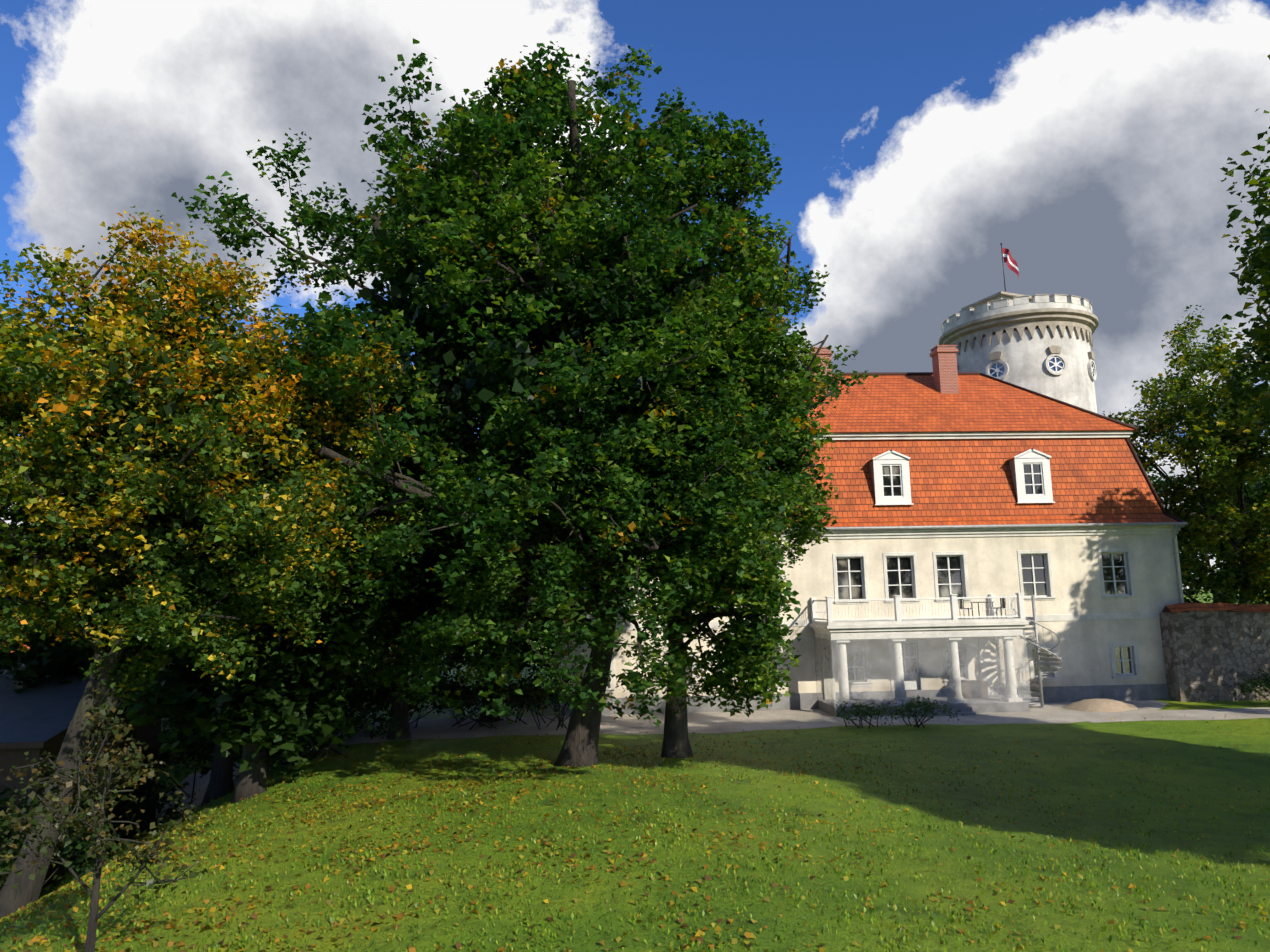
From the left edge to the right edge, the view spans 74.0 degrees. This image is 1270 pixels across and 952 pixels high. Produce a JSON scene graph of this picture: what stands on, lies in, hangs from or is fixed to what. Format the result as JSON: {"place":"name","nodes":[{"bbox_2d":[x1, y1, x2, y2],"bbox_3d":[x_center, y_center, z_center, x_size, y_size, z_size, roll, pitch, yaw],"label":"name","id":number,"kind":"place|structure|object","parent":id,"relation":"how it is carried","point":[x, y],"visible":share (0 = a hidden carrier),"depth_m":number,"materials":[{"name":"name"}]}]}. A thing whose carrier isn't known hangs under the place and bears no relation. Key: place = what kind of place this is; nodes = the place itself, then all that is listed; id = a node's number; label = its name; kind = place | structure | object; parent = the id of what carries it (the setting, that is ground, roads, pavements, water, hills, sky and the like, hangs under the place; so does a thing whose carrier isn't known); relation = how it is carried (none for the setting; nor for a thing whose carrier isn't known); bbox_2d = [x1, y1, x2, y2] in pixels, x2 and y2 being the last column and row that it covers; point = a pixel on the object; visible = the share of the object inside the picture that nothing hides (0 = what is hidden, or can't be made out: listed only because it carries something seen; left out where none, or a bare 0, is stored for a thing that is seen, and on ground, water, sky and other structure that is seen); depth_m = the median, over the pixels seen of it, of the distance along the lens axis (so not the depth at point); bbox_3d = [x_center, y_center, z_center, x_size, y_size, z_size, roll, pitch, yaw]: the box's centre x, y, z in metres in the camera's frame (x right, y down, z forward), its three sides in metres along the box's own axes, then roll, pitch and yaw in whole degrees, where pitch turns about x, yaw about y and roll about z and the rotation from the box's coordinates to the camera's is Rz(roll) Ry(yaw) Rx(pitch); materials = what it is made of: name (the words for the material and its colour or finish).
{"place":"outdoors","nodes":[
{"label":"outdoors","id":0,"kind":"place"},
{"bbox_2d":[0,589,1269,951],"bbox_3d":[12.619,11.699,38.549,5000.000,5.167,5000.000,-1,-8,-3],"label":"lawn","id":1,"kind":"structure","parent":0,"point":[1200,741],"depth_m":17.11,"materials":[{"name":"green plant"}]},
{"bbox_2d":[0,482,32,575],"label":"tree","id":2,"kind":"object","parent":1,"relation":"on","point":[12,513],"visible":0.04,"depth_m":48.08,"materials":[{"name":"green plant"}]},
{"bbox_2d":[0,520,94,693],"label":"tree","id":3,"kind":"object","parent":1,"relation":"on","point":[39,655],"depth_m":28.87,"materials":[{"name":"green plant"}]},
{"bbox_2d":[0,784,130,890],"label":"bush","id":4,"kind":"object","parent":1,"relation":"on","point":[75,844],"depth_m":21.79,"materials":[{"name":"green plant"}]},
{"bbox_2d":[0,628,184,891],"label":"outbuildings","id":5,"kind":"structure","parent":1,"relation":"on","point":[38,717],"depth_m":26.52,"materials":[{"name":"beige paint"}]},
{"bbox_2d":[0,702,213,951],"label":"sapling","id":6,"kind":"object","parent":1,"relation":"on","point":[131,758],"depth_m":11.44,"materials":[{"name":"green plant"}]},
{"bbox_2d":[87,777,195,837],"bbox_3d":[-19.722,11.255,27.665,10.750,3.624,6.807,-1,-8,-3],"label":"bush","id":7,"kind":"object","parent":1,"relation":"on","point":[149,806],"visible":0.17,"depth_m":27.94,"materials":[{"name":"green plant"}]},
{"bbox_2d":[0,206,428,917],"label":"maple","id":8,"kind":"object","parent":1,"relation":"on","point":[219,560],"depth_m":17.29,"materials":[{"name":"green plant"}]},
{"bbox_2d":[109,571,384,803],"bbox_3d":[-10.983,6.019,24.766,7.068,7.156,8.136,-1,-8,-3],"label":"tree","id":9,"kind":"object","parent":1,"relation":"on","point":[280,698],"depth_m":23.69,"materials":[{"name":"green plant"}]},
{"bbox_2d":[144,719,349,801],"bbox_3d":[-15.679,10.616,32.499,9.249,3.352,6.865,-1,-8,-3],"label":"bush","id":10,"kind":"object","parent":1,"relation":"on","point":[193,748],"depth_m":31.03,"materials":[{"name":"green plant"}]},
{"bbox_2d":[133,536,361,805],"bbox_3d":[-13.799,5.613,28.529,8.379,10.807,9.598,-1,-8,-3],"label":"tree","id":11,"kind":"object","parent":1,"relation":"on","point":[221,784],"depth_m":27.97,"materials":[{"name":"plant"}]},
{"bbox_2d":[161,663,374,760],"bbox_3d":[-18.406,10.313,38.071,13.424,5.002,5.834,-1,-8,-3],"label":"bush","id":12,"kind":"object","parent":1,"relation":"on","point":[170,673],"depth_m":37.32,"materials":[{"name":"green plant"}]},
{"bbox_2d":[268,697,403,764],"bbox_3d":[-10.946,8.787,29.172,5.675,2.245,5.014,-1,-8,-3],"label":"bush","id":13,"kind":"object","parent":1,"relation":"on","point":[349,716],"depth_m":29.14,"materials":[{"name":"green plant"}]},
{"bbox_2d":[325,520,517,739],"bbox_3d":[-9.268,5.686,33.064,9.156,9.559,9.226,-1,-8,-3],"label":"tree","id":14,"kind":"object","parent":1,"relation":"on","point":[417,610],"depth_m":31.44,"materials":[{"name":"green plant"}]},
{"bbox_2d":[360,636,554,713],"bbox_3d":[-7.455,9.072,40.360,13.235,4.803,5.228,-1,-8,-3],"label":"bush","id":15,"kind":"object","parent":1,"relation":"on","point":[457,659],"depth_m":39.52,"materials":[{"name":"green plant"}]},
{"bbox_2d":[447,539,580,721],"bbox_3d":[-5.877,6.949,37.375,7.599,8.155,8.779,-1,-8,-3],"label":"tree","id":16,"kind":"object","parent":1,"relation":"on","point":[524,645],"depth_m":36.44,"materials":[{"name":"green plant"}]},
{"bbox_2d":[171,38,878,766],"bbox_3d":[-2.656,-1.668,27.669,20.664,22.484,20.940,-1,-8,-3],"label":"tree","id":17,"kind":"object","parent":1,"relation":"on","point":[709,170],"depth_m":22.88,"materials":[{"name":"green plant"}]},
{"bbox_2d":[398,122,839,757],"bbox_3d":[-0.104,-0.887,27.585,13.594,20.532,17.576,-1,-8,-3],"label":"tree","id":18,"kind":"object","parent":1,"relation":"on","point":[758,586],"depth_m":23.45,"materials":[{"name":"green plant"}]},
{"bbox_2d":[0,714,1269,951],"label":"fallen leaves","id":19,"kind":"object","parent":1,"relation":"on","point":[698,815],"visible":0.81,"depth_m":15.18,"materials":[{"name":"green plant"}]},
{"bbox_2d":[156,700,1269,821],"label":"gravel paths","id":20,"kind":"structure","parent":1,"relation":"on","point":[724,722],"depth_m":34.61,"materials":[{"name":"grey gravel"}]},
{"bbox_2d":[325,660,471,735],"bbox_3d":[-10.832,9.122,35.148,8.266,3.229,6.009,-1,-8,-3],"label":"bush","id":21,"kind":"object","parent":20,"relation":"on","point":[379,692],"depth_m":34.23,"materials":[{"name":"green plant"}]},
{"bbox_2d":[408,669,549,729],"bbox_3d":[-6.578,9.251,34.816,6.159,2.637,5.447,-1,-8,-3],"label":"bush","id":22,"kind":"object","parent":20,"relation":"on","point":[473,695],"depth_m":34.15,"materials":[{"name":"green plant"}]},
{"bbox_2d":[479,682,574,723],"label":"bush","id":23,"kind":"object","parent":20,"relation":"on","point":[541,707],"depth_m":35.49,"materials":[{"name":"green plant"}]},
{"bbox_2d":[502,664,612,729],"bbox_3d":[-3.157,9.060,34.623,4.500,2.837,3.552,-1,-8,-3],"label":"bush","id":24,"kind":"object","parent":20,"relation":"on","point":[535,690],"depth_m":34.12,"materials":[{"name":"green plant"}]},
{"bbox_2d":[1062,698,1137,711],"bbox_3d":[20.382,9.941,36.740,3.205,0.453,2.086,-1,-8,-3],"label":"sand heap","id":25,"kind":"object","parent":20,"relation":"on","point":[1099,705],"visible":0.96,"depth_m":36.31,"materials":[{"name":"beige sand"}]},
{"bbox_2d":[833,698,901,728],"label":"bush","id":26,"kind":"object","parent":1,"relation":"on","point":[859,712],"depth_m":32.89,"materials":[{"name":"green plant"}]},
{"bbox_2d":[887,695,963,727],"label":"bush","id":27,"kind":"object","parent":1,"relation":"on","point":[926,708],"depth_m":32.76,"materials":[{"name":"green plant"}]},
{"bbox_2d":[1011,595,1061,707],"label":"spiral staircase","id":28,"kind":"structure","parent":1,"relation":"on","point":[1043,674],"depth_m":37.70,"materials":[{"name":"grey metal"}]},
{"bbox_2d":[1102,305,1269,604],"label":"tree","id":29,"kind":"object","parent":1,"relation":"on","point":[1215,439],"depth_m":42.23,"materials":[{"name":"green plant"}]},
{"bbox_2d":[1143,454,1269,603],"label":"tree","id":30,"kind":"object","parent":1,"relation":"on","point":[1188,535],"depth_m":64.83,"materials":[{"name":"green plant"}]},
{"bbox_2d":[1159,602,1269,701],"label":"stone wall","id":31,"kind":"structure","parent":1,"relation":"on","point":[1213,651],"depth_m":38.83,"materials":[{"name":"grey stone"}]},
{"bbox_2d":[1178,448,1269,604],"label":"tree","id":32,"kind":"object","parent":1,"relation":"on","point":[1260,482],"depth_m":51.78,"materials":[{"name":"green plant"}]},
{"bbox_2d":[0,0,1269,588],"label":"sky","id":33,"kind":"structure","parent":0,"point":[1089,140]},
{"bbox_2d":[552,525,1184,715],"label":"facade","id":34,"kind":"structure","parent":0,"point":[1105,596],"depth_m":39.61,"materials":[{"name":"beige paint"}]},
{"bbox_2d":[558,522,1187,712],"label":"gutters and downpipes","id":35,"kind":"object","parent":34,"relation":"attached to","point":[1019,525],"visible":0.4,"depth_m":39.81,"materials":[{"name":"grey metal"}]},
{"bbox_2d":[810,593,1028,717],"bbox_3d":[12.648,7.817,37.262,8.900,5.084,3.660,-1,-8,-3],"label":"porch","id":36,"kind":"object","parent":34,"relation":"attached to","point":[993,622],"depth_m":36.58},
{"bbox_2d":[814,631,1030,706],"bbox_3d":[12.638,8.465,37.568,8.600,3.030,2.770,-1,-8,-3],"label":"netting","id":37,"kind":"object","parent":36,"relation":"attached to","point":[1015,660],"visible":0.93,"depth_m":36.25,"materials":[{"name":"white fabric"}]},
{"bbox_2d":[769,345,1184,527],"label":"roof","id":38,"kind":"structure","parent":34,"relation":"on","point":[945,442],"depth_m":41.57,"materials":[{"name":"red tile"}]},
{"bbox_2d":[939,243,1098,412],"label":"tower","id":39,"kind":"structure","parent":0,"point":[1040,344],"depth_m":55.06,"materials":[{"name":"paint"}]},
{"bbox_2d":[1198,54,1269,443],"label":"tree","id":40,"kind":"object","parent":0,"point":[1258,260],"depth_m":16.98,"materials":[{"name":"green plant"}]},
{"bbox_2d":[1230,668,1269,702],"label":"bush","id":41,"kind":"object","parent":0,"point":[1255,683],"depth_m":36.89,"materials":[{"name":"green plant"}]}
]}

